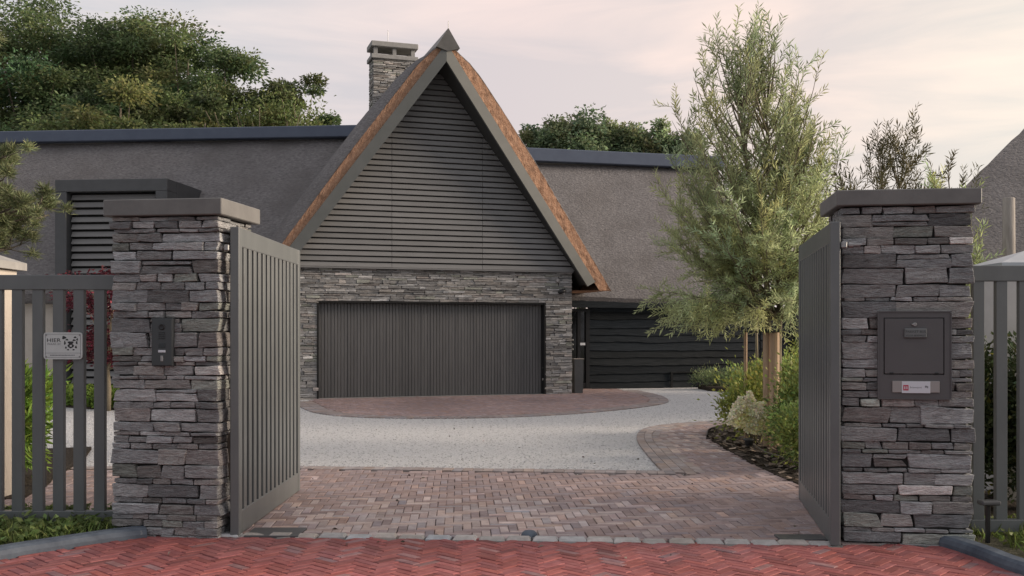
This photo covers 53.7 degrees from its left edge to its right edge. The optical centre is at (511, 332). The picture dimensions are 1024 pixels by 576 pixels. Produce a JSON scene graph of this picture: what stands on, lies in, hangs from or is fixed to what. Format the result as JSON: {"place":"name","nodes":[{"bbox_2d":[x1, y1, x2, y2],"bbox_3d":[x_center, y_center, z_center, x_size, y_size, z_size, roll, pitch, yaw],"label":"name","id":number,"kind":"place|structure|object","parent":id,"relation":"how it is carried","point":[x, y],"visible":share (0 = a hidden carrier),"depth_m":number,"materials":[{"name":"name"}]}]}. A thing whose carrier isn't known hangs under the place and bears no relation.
{"place":"outdoors","nodes":[
{"label":"outdoors","id":0,"kind":"place"},
{"bbox_2d":[5,447,91,499],"bbox_3d":[-5.830,1.430,10.543,3.341,0.036,3.914,0,0,0],"label":"side bed","id":1,"kind":"object","parent":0,"point":[28,472],"visible":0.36,"depth_m":10.40,"materials":[{"name":"soil"}]},
{"bbox_2d":[0,1,75,259],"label":"pine tree","id":2,"kind":"object","parent":1,"relation":"on","point":[26,211],"visible":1,"depth_m":11.22,"materials":[{"name":"green plant"}]},
{"bbox_2d":[45,461,46,486],"bbox_3d":[-4.314,1.209,9.300,0.070,0.441,0.072,0,0,0],"label":"spike light","id":3,"kind":"object","parent":1,"relation":"on","point":[45,473],"visible":0.22,"depth_m":9.29,"materials":[{"name":"black plastic"}]},
{"bbox_2d":[25,359,72,476],"bbox_3d":[-4.767,0.771,9.692,1.042,1.455,1.285,0,0,0],"label":"bamboo shrub","id":4,"kind":"object","parent":1,"relation":"on","point":[28,411],"visible":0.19,"depth_m":9.73,"materials":[{"name":"green plant"}]},
{"bbox_2d":[3,509,105,543],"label":"verge","id":5,"kind":"structure","parent":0,"point":[30,535],"depth_m":6.86,"materials":[{"name":"soil"}]},
{"bbox_2d":[0,275,117,522],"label":"bar fence","id":6,"kind":"object","parent":5,"relation":"on","point":[59,285],"visible":0.86,"depth_m":7.30,"materials":[{"name":"metal"}]},
{"bbox_2d":[44,332,82,358],"bbox_3d":[-3.235,0.097,7.286,0.279,0.194,0.020,0,0,0],"label":"warning sign","id":7,"kind":"object","parent":6,"relation":"attached to","point":[63,345],"visible":1,"depth_m":7.28,"materials":[{"name":"silver metal"}]},
{"bbox_2d":[0,501,125,544],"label":"verge weeds","id":8,"kind":"object","parent":5,"relation":"on","point":[40,528],"visible":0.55,"depth_m":7.02,"materials":[{"name":"green plant"}]},
{"bbox_2d":[31,387,726,474],"bbox_3d":[-4.000,1.446,23.000,32.000,0.001,26.000,0,0,0],"label":"gravel court","id":9,"kind":"object","parent":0,"point":[685,394],"visible":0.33,"depth_m":13.90,"materials":[{"name":"grey gravel"}]},
{"bbox_2d":[45,265,119,410],"bbox_3d":[-7.405,0.079,18.524,2.480,2.747,2.634,0,0,0],"label":"red maple","id":10,"kind":"object","parent":9,"relation":"on","point":[89,336],"visible":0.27,"depth_m":18.23,"materials":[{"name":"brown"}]},
{"bbox_2d":[66,405,113,409],"bbox_3d":[-7.598,1.430,20.243,3.996,0.036,3.013,0,0,0],"label":"maple bed","id":11,"kind":"object","parent":9,"relation":"on","point":[68,406],"visible":0.06,"depth_m":19.03,"materials":[{"name":"soil"}]},
{"bbox_2d":[51,382,119,407],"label":"ground cover","id":12,"kind":"object","parent":11,"relation":"on","point":[89,395],"visible":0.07,"depth_m":19.35,"materials":[{"name":"green plant"}]},
{"bbox_2d":[0,21,759,399],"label":"thatched house","id":13,"kind":"structure","parent":9,"relation":"on","point":[436,221],"depth_m":23.02,"materials":[{"name":"paint"}]},
{"bbox_2d":[317,301,545,398],"bbox_3d":[-1.743,0.383,22.666,5.236,2.135,0.281,0,0,-18],"label":"garage door","id":14,"kind":"structure","parent":13,"relation":"in","point":[366,349],"depth_m":22.70,"materials":[{"name":"grey wood"}]},
{"bbox_2d":[558,289,565,293],"bbox_3d":[1.143,-0.942,23.380,0.208,0.130,0.160,0,0,-18],"label":"security camera","id":15,"kind":"object","parent":13,"relation":"attached to","point":[561,291],"visible":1,"depth_m":23.32,"materials":[{"name":"black plastic"}]},
{"bbox_2d":[570,308,589,388],"bbox_3d":[1.361,0.415,25.670,1.235,2.050,0.160,0,0,-14],"label":"entry door","id":16,"kind":"structure","parent":13,"relation":"in","point":[580,326],"depth_m":25.73,"materials":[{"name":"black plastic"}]},
{"bbox_2d":[45,398,727,474],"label":"loose gravel","id":17,"kind":"structure","parent":9,"relation":"on","point":[490,441],"depth_m":13.34,"materials":[{"name":"grey gravel"}]},
{"bbox_2d":[309,389,651,416],"bbox_3d":[0.190,1.443,21.161,8.951,0.041,6.040,0,0,-32],"label":"apron","id":18,"kind":"object","parent":9,"relation":"on","point":[503,404],"visible":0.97,"depth_m":20.27,"materials":[{"name":"brown brick"}]},
{"bbox_2d":[571,358,583,392],"bbox_3d":[1.539,1.026,23.827,0.250,0.823,0.250,0,0,-18],"label":"tall planter","id":19,"kind":"object","parent":18,"relation":"on","point":[577,375],"visible":0.84,"depth_m":23.73,"materials":[{"name":"paint"}]},
{"bbox_2d":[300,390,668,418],"bbox_3d":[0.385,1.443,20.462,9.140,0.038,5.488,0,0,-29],"label":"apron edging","id":20,"kind":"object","parent":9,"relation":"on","point":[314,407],"visible":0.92,"depth_m":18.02,"materials":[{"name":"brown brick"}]},
{"bbox_2d":[698,384,728,391],"bbox_3d":[6.288,1.395,25.114,3.024,0.106,2.773,0,0,0],"label":"back bed","id":21,"kind":"object","parent":9,"relation":"on","point":[709,387],"visible":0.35,"depth_m":25.05,"materials":[{"name":"soil"}]},
{"bbox_2d":[687,361,743,386],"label":"grey shrub","id":22,"kind":"object","parent":21,"relation":"on","point":[710,375],"visible":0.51,"depth_m":25.50,"materials":[{"name":"green plant"}]},
{"bbox_2d":[759,308,798,369],"bbox_3d":[8.843,0.400,27.520,4.590,2.100,0.230,0,0,-14],"label":"timber fence","id":23,"kind":"object","parent":9,"relation":"on","point":[783,340],"visible":0.03,"depth_m":27.10,"materials":[{"name":"black wood"}]},
{"bbox_2d":[834,102,947,189],"bbox_3d":[6.452,-1.186,16.987,2.224,5.272,2.046,0,0,0],"label":"garden tree","id":24,"kind":"object","parent":9,"relation":"on","point":[906,165],"visible":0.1,"depth_m":16.89,"materials":[{"name":"green plant"}]},
{"bbox_2d":[916,149,987,313],"bbox_3d":[7.903,-0.899,18.006,1.602,4.699,1.354,0,0,0],"label":"garden tree","id":25,"kind":"object","parent":9,"relation":"on","point":[951,158],"visible":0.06,"depth_m":17.89,"materials":[{"name":"green plant"}]},
{"bbox_2d":[5,423,879,545],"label":"driveway","id":26,"kind":"structure","parent":0,"point":[728,495],"depth_m":8.44,"materials":[{"name":"brown brick"}]},
{"bbox_2d":[0,255,26,495],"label":"plaster pillar","id":27,"kind":"structure","parent":26,"relation":"on","point":[9,266],"depth_m":8.75,"materials":[{"name":"beige paint"}]},
{"bbox_2d":[244,527,306,537],"bbox_3d":[-1.670,1.419,7.150,0.380,0.021,0.300,0,0,0],"label":"gate motor lid","id":28,"kind":"object","parent":26,"relation":"on","point":[268,531],"visible":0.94,"depth_m":7.15,"materials":[{"name":"paint"}]},
{"bbox_2d":[521,530,537,538],"bbox_3d":[0.121,1.405,7.049,0.116,0.051,0.128,0,0,0],"label":"gate stop","id":29,"kind":"object","parent":26,"relation":"on","point":[531,533],"visible":0.86,"depth_m":7.02,"materials":[{"name":"grey metal"}]},
{"bbox_2d":[168,427,894,558],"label":"fallen leaves","id":30,"kind":"object","parent":26,"relation":"on","point":[509,493],"visible":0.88,"depth_m":7.48,"materials":[{"name":"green plant"}]},
{"bbox_2d":[774,534,827,540],"bbox_3d":[1.995,1.419,6.970,0.330,0.021,0.180,0,0,0],"label":"gate motor lid","id":31,"kind":"object","parent":26,"relation":"on","point":[815,537],"visible":0.76,"depth_m":6.95,"materials":[{"name":"paint"}]},
{"bbox_2d":[0,536,1023,575],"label":"road","id":32,"kind":"structure","parent":0,"point":[225,556],"depth_m":6.32,"materials":[{"name":"red brick"}]},
{"bbox_2d":[0,525,146,559],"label":"kerbstone","id":33,"kind":"object","parent":32,"relation":"on","point":[17,549],"visible":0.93,"depth_m":6.67,"materials":[{"name":"grey concrete"}]},
{"bbox_2d":[0,0,1023,307],"label":"sky","id":34,"kind":"structure","parent":0,"point":[961,60],"materials":[{"name":"white"}]},
{"bbox_2d":[319,448,723,543],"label":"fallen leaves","id":35,"kind":"object","parent":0,"point":[497,519],"visible":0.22,"depth_m":8.12,"materials":[{"name":"brown plant"}]},
{"bbox_2d":[70,420,724,475],"bbox_3d":[1.039,1.433,12.171,11.294,0.039,4.244,0,0,-35],"label":"brick edging","id":36,"kind":"object","parent":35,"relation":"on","point":[665,460],"visible":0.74,"depth_m":10.62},
{"bbox_2d":[221,532,830,545],"bbox_3d":[0.045,1.429,6.938,4.240,0.067,0.131,0,0,4],"label":"cobble border","id":37,"kind":"object","parent":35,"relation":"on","point":[538,539],"visible":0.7,"depth_m":6.90,"materials":[{"name":"grey stone"}]},
{"bbox_2d":[708,426,1015,517],"bbox_3d":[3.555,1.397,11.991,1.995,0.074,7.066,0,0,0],"label":"bark mulch","id":38,"kind":"object","parent":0,"point":[754,448],"visible":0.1,"depth_m":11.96,"materials":[{"name":"brown wood"}]},
{"bbox_2d":[706,425,731,436],"bbox_3d":[3.309,1.407,14.756,0.544,0.085,2.930,0,0,39],"label":"bed edging","id":39,"kind":"object","parent":38,"relation":"on","point":[709,429],"visible":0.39,"depth_m":14.63,"materials":[{"name":"black plastic"}]},
{"bbox_2d":[714,346,762,409],"bbox_3d":[3.409,0.810,14.200,1.066,1.240,1.427,0,0,0],"label":"garden shrub","id":40,"kind":"object","parent":38,"relation":"on","point":[753,365],"visible":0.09,"depth_m":14.23,"materials":[{"name":"green plant"}]},
{"bbox_2d":[694,362,789,443],"bbox_3d":[3.031,0.886,12.613,1.390,1.119,1.740,0,0,0],"label":"hydrangea","id":41,"kind":"object","parent":38,"relation":"on","point":[742,411],"visible":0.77,"depth_m":12.60,"materials":[{"name":"green plant"}]},
{"bbox_2d":[632,0,854,398],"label":"young willow","id":42,"kind":"object","parent":38,"relation":"on","point":[790,213],"visible":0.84,"depth_m":12.27,"materials":[{"name":"green plant"}]},
{"bbox_2d":[744,328,781,332],"bbox_3d":[3.071,-0.020,12.544,0.331,0.059,0.637,0,0,-44],"label":"tree tie","id":43,"kind":"object","parent":42,"relation":"attached to","point":[773,331],"visible":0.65,"depth_m":12.31,"materials":[{"name":"black rubber"}]},
{"bbox_2d":[744,330,746,441],"bbox_3d":[2.981,0.686,12.900,0.044,1.429,0.043,0,0,0],"label":"tree stake","id":44,"kind":"object","parent":38,"relation":"on","point":[745,357],"visible":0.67,"depth_m":12.88,"materials":[{"name":"brown wood"}]},
{"bbox_2d":[743,438,753,444],"bbox_3d":[2.900,1.339,12.370,0.136,0.082,0.136,0,0,0],"label":"garden spotlight","id":45,"kind":"object","parent":38,"relation":"on","point":[748,441],"visible":1,"depth_m":12.33,"materials":[{"name":"paint"}]},
{"bbox_2d":[699,189,798,365],"bbox_3d":[3.476,-0.357,14.554,1.676,3.615,1.427,0,0,21],"label":"slender sapling","id":46,"kind":"object","parent":38,"relation":"on","point":[756,344],"visible":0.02,"depth_m":14.48,"materials":[{"name":"brown wood"}]},
{"bbox_2d":[763,328,769,445],"bbox_3d":[3.144,0.672,12.450,0.104,1.455,0.102,0,0,0],"label":"tree stake","id":47,"kind":"object","parent":38,"relation":"on","point":[766,353],"visible":0.57,"depth_m":12.40,"materials":[{"name":"brown wood"}]},
{"bbox_2d":[770,332,778,446],"bbox_3d":[3.211,0.683,12.350,0.112,1.434,0.110,0,0,0],"label":"tree stake","id":48,"kind":"object","parent":38,"relation":"on","point":[774,347],"visible":0.58,"depth_m":12.30,"materials":[{"name":"brown wood"}]},
{"bbox_2d":[751,347,798,452],"bbox_3d":[3.518,0.785,11.591,1.317,1.284,1.503,0,0,-21],"label":"garden shrub","id":49,"kind":"object","parent":38,"relation":"on","point":[794,381],"visible":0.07,"depth_m":11.62,"materials":[{"name":"green plant"}]},
{"bbox_2d":[751,340,798,391],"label":"garden shrub","id":50,"kind":"object","parent":38,"relation":"on","point":[787,360],"visible":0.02,"depth_m":13.60,"materials":[{"name":"green plant"}]},
{"bbox_2d":[753,443,797,462],"bbox_3d":[2.970,1.358,11.113,0.105,0.034,2.170,0,0,-5],"label":"drip hose","id":51,"kind":"object","parent":38,"relation":"on","point":[772,453],"visible":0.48,"depth_m":11.36,"materials":[{"name":"black plastic"}]},
{"bbox_2d":[753,376,798,468],"bbox_3d":[3.093,0.924,10.502,1.081,1.020,1.287,0,0,0],"label":"garden shrub","id":52,"kind":"object","parent":38,"relation":"on","point":[789,419],"visible":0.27,"depth_m":10.39,"materials":[{"name":"green plant"}]},
{"bbox_2d":[758,393,798,457],"bbox_3d":[3.331,0.998,11.354,1.128,0.866,1.195,0,0,0],"label":"garden shrub","id":53,"kind":"object","parent":38,"relation":"on","point":[770,434],"visible":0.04,"depth_m":11.48,"materials":[{"name":"green plant"}]},
{"bbox_2d":[782,334,798,360],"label":"tall leafy stem","id":54,"kind":"object","parent":38,"relation":"on","point":[794,351],"visible":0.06,"depth_m":14.49,"materials":[{"name":"green plant"}]},
{"bbox_2d":[789,160,889,338],"bbox_3d":[5.444,-0.653,16.026,1.784,4.207,2.078,0,0,-28],"label":"garden tree","id":55,"kind":"object","parent":38,"relation":"on","point":[841,184],"visible":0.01,"depth_m":16.00,"materials":[{"name":"green plant"}]},
{"bbox_2d":[920,161,1005,343],"bbox_3d":[4.696,-0.202,10.554,1.443,3.304,1.142,0,0,0],"label":"tree","id":56,"kind":"object","parent":38,"relation":"on","point":[978,260],"visible":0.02,"depth_m":10.43,"materials":[{"name":"green plant"}]},
{"bbox_2d":[966,328,1015,496],"bbox_3d":[3.514,0.598,8.139,1.292,1.730,1.142,0,0,24],"label":"hedge shrub","id":57,"kind":"object","parent":38,"relation":"on","point":[988,385],"visible":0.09,"depth_m":7.93,"materials":[{"name":"green plant"}]},
{"bbox_2d":[984,330,1015,503],"bbox_3d":[4.188,0.624,8.076,1.318,1.672,1.175,0,0,30],"label":"hedge shrub","id":58,"kind":"object","parent":38,"relation":"on","point":[1012,404],"visible":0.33,"depth_m":8.00,"materials":[{"name":"green plant"}]},
{"bbox_2d":[1002,197,1014,256],"bbox_3d":[6.508,-0.155,13.200,0.192,3.211,0.169,0,0,0],"label":"timber post","id":59,"kind":"object","parent":38,"relation":"on","point":[1008,226],"visible":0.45,"depth_m":13.14,"materials":[{"name":"white wood"}]},
{"bbox_2d":[968,513,1023,557],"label":"verge","id":60,"kind":"structure","parent":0,"point":[995,542],"depth_m":6.64,"materials":[{"name":"green plant"}]},
{"bbox_2d":[939,536,1023,574],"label":"kerbstone","id":61,"kind":"object","parent":60,"relation":"on","point":[998,558],"visible":0.91,"depth_m":6.31,"materials":[{"name":"grey concrete"}]},
{"bbox_2d":[977,499,1000,542],"bbox_3d":[3.167,1.258,6.710,0.130,0.285,0.080,0,0,-4],"label":"path light","id":62,"kind":"object","parent":60,"relation":"on","point":[987,503],"visible":1,"depth_m":6.71,"materials":[{"name":"black plastic"}]},
{"bbox_2d":[968,266,1023,531],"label":"bar fence","id":63,"kind":"object","parent":60,"relation":"on","point":[999,277],"visible":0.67,"depth_m":6.96,"materials":[{"name":"metal"}]},
{"bbox_2d":[974,251,1023,499],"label":"pyramid capped pillar","id":64,"kind":"structure","parent":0,"point":[1016,259],"depth_m":8.62,"materials":[{"name":"concrete"}]},
{"label":"ground","id":65,"kind":"structure","parent":0,"visible":0},
{"bbox_2d":[0,47,96,130],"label":"leafy tree","id":66,"kind":"object","parent":65,"relation":"on","point":[51,77],"visible":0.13,"depth_m":39.98,"materials":[{"name":"green plant"}]},
{"bbox_2d":[0,0,110,128],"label":"leafy tree","id":67,"kind":"object","parent":65,"relation":"on","point":[11,36],"visible":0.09,"depth_m":42.87,"materials":[{"name":"green plant"}]},
{"bbox_2d":[0,0,147,126],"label":"leafy tree","id":68,"kind":"object","parent":65,"relation":"on","point":[40,27],"visible":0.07,"depth_m":43.30,"materials":[{"name":"green plant"}]},
{"bbox_2d":[11,75,176,130],"bbox_3d":[-14.819,-4.017,37.913,6.910,11.150,7.044,0,0,0],"label":"leafy tree","id":69,"kind":"object","parent":65,"relation":"on","point":[86,115],"visible":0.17,"depth_m":36.56,"materials":[{"name":"green plant"}]},
{"bbox_2d":[20,5,183,114],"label":"leafy tree","id":70,"kind":"object","parent":65,"relation":"on","point":[141,9],"visible":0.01,"depth_m":48.14,"materials":[{"name":"green plant"}]},
{"bbox_2d":[38,10,208,123],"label":"leafy tree","id":71,"kind":"object","parent":65,"relation":"on","point":[129,38],"visible":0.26,"depth_m":42.15,"materials":[{"name":"green plant"}]},
{"bbox_2d":[84,8,274,128],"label":"leafy tree","id":72,"kind":"object","parent":65,"relation":"on","point":[190,51],"visible":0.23,"depth_m":41.72,"materials":[{"name":"green plant"}]},
{"bbox_2d":[103,198,259,538],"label":"gate pillar","id":73,"kind":"structure","parent":65,"relation":"on","point":[170,454],"depth_m":7.03,"materials":[{"name":"grey stone"}]},
{"bbox_2d":[152,318,176,365],"bbox_3d":[-2.417,0.068,7.019,0.157,0.332,0.074,0,0,8],"label":"intercom","id":74,"kind":"object","parent":73,"relation":"attached to","point":[163,337],"visible":1,"depth_m":6.99,"materials":[{"name":"grey metal"}]},
{"bbox_2d":[158,343,164,347],"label":"sensor window","id":75,"kind":"structure","parent":74,"relation":"in","point":[160,345],"depth_m":6.99,"materials":[{"name":"black glass"}]},
{"bbox_2d":[227,432,229,480],"bbox_3d":[-1.988,0.875,7.153,0.050,0.350,0.050,0,0,8],"label":"gate photocell","id":76,"kind":"object","parent":73,"relation":"attached to","point":[228,443],"visible":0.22,"depth_m":7.13,"materials":[{"name":"black plastic"}]},
{"bbox_2d":[219,227,299,537],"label":"driveway gate","id":77,"kind":"structure","parent":73,"relation":"attached to","point":[264,376],"depth_m":7.73,"materials":[{"name":"metal"}]},
{"bbox_2d":[155,86,256,127],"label":"leafy tree","id":78,"kind":"object","parent":65,"relation":"on","point":[204,101],"visible":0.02,"depth_m":36.60,"materials":[{"name":"green plant"}]},
{"bbox_2d":[165,43,301,126],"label":"leafy tree","id":79,"kind":"object","parent":65,"relation":"on","point":[222,53],"visible":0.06,"depth_m":41.34,"materials":[{"name":"green plant"}]},
{"bbox_2d":[173,82,335,126],"bbox_3d":[-9.673,-5.050,38.973,6.179,9.026,4.175,0,0,0],"label":"leafy tree","id":80,"kind":"object","parent":65,"relation":"on","point":[305,120],"visible":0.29,"depth_m":38.56,"materials":[{"name":"green plant"}]},
{"bbox_2d":[239,72,331,126],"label":"leafy tree","id":81,"kind":"object","parent":65,"relation":"on","point":[316,83],"visible":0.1,"depth_m":40.35,"materials":[{"name":"green plant"}]},
{"bbox_2d":[309,110,342,124],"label":"leafy tree","id":82,"kind":"object","parent":65,"relation":"on","point":[337,119],"visible":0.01,"depth_m":42.34,"materials":[{"name":"green plant"}]},
{"bbox_2d":[518,123,544,147],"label":"tree","id":83,"kind":"object","parent":65,"relation":"on","point":[526,136],"visible":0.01,"depth_m":61.34,"materials":[{"name":"green plant"}]},
{"bbox_2d":[527,114,571,148],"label":"tree","id":84,"kind":"object","parent":65,"relation":"on","point":[548,136],"visible":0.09,"depth_m":61.06,"materials":[{"name":"green plant"}]},
{"bbox_2d":[552,103,610,150],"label":"tree","id":85,"kind":"object","parent":65,"relation":"on","point":[580,125],"visible":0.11,"depth_m":60.49,"materials":[{"name":"green plant"}]},
{"bbox_2d":[586,117,642,151],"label":"tree","id":86,"kind":"object","parent":65,"relation":"on","point":[608,141],"visible":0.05,"depth_m":61.26,"materials":[{"name":"green plant"}]},
{"bbox_2d":[613,120,661,153],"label":"tree","id":87,"kind":"object","parent":65,"relation":"on","point":[635,131],"visible":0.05,"depth_m":61.09,"materials":[{"name":"green plant"}]},
{"bbox_2d":[638,114,683,154],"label":"tree","id":88,"kind":"object","parent":65,"relation":"on","point":[660,136],"visible":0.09,"depth_m":61.16,"materials":[{"name":"green plant"}]},
{"bbox_2d":[669,126,711,155],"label":"tree","id":89,"kind":"object","parent":65,"relation":"on","point":[677,145],"visible":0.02,"depth_m":61.03,"materials":[{"name":"green plant"}]},
{"bbox_2d":[820,188,981,547],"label":"gate pillar","id":90,"kind":"structure","parent":65,"relation":"on","point":[906,477],"depth_m":6.76,"materials":[{"name":"grey stone"}]},
{"bbox_2d":[799,222,859,547],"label":"driveway gate","id":91,"kind":"structure","parent":90,"relation":"attached to","point":[819,374],"depth_m":7.23,"materials":[{"name":"metal"}]},
{"bbox_2d":[876,311,951,399],"bbox_3d":[2.685,0.152,6.777,0.471,0.588,0.150,0,0,8],"label":"parcel box","id":92,"kind":"object","parent":90,"relation":"attached to","point":[917,345],"visible":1,"depth_m":6.72,"materials":[{"name":"paint"}]},
{"bbox_2d":[884,318,943,373],"bbox_3d":[2.674,0.093,6.723,0.375,0.371,0.041,0,0,8],"label":"flap door","id":93,"kind":"structure","parent":92,"relation":"in","point":[911,345],"depth_m":6.72,"materials":[{"name":"paint"}]},
{"bbox_2d":[966,129,1023,262],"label":"neighbour house","id":94,"kind":"structure","parent":65,"relation":"on","point":[1003,169],"depth_m":18.06,"materials":[{"name":"grey paint"}]}
]}

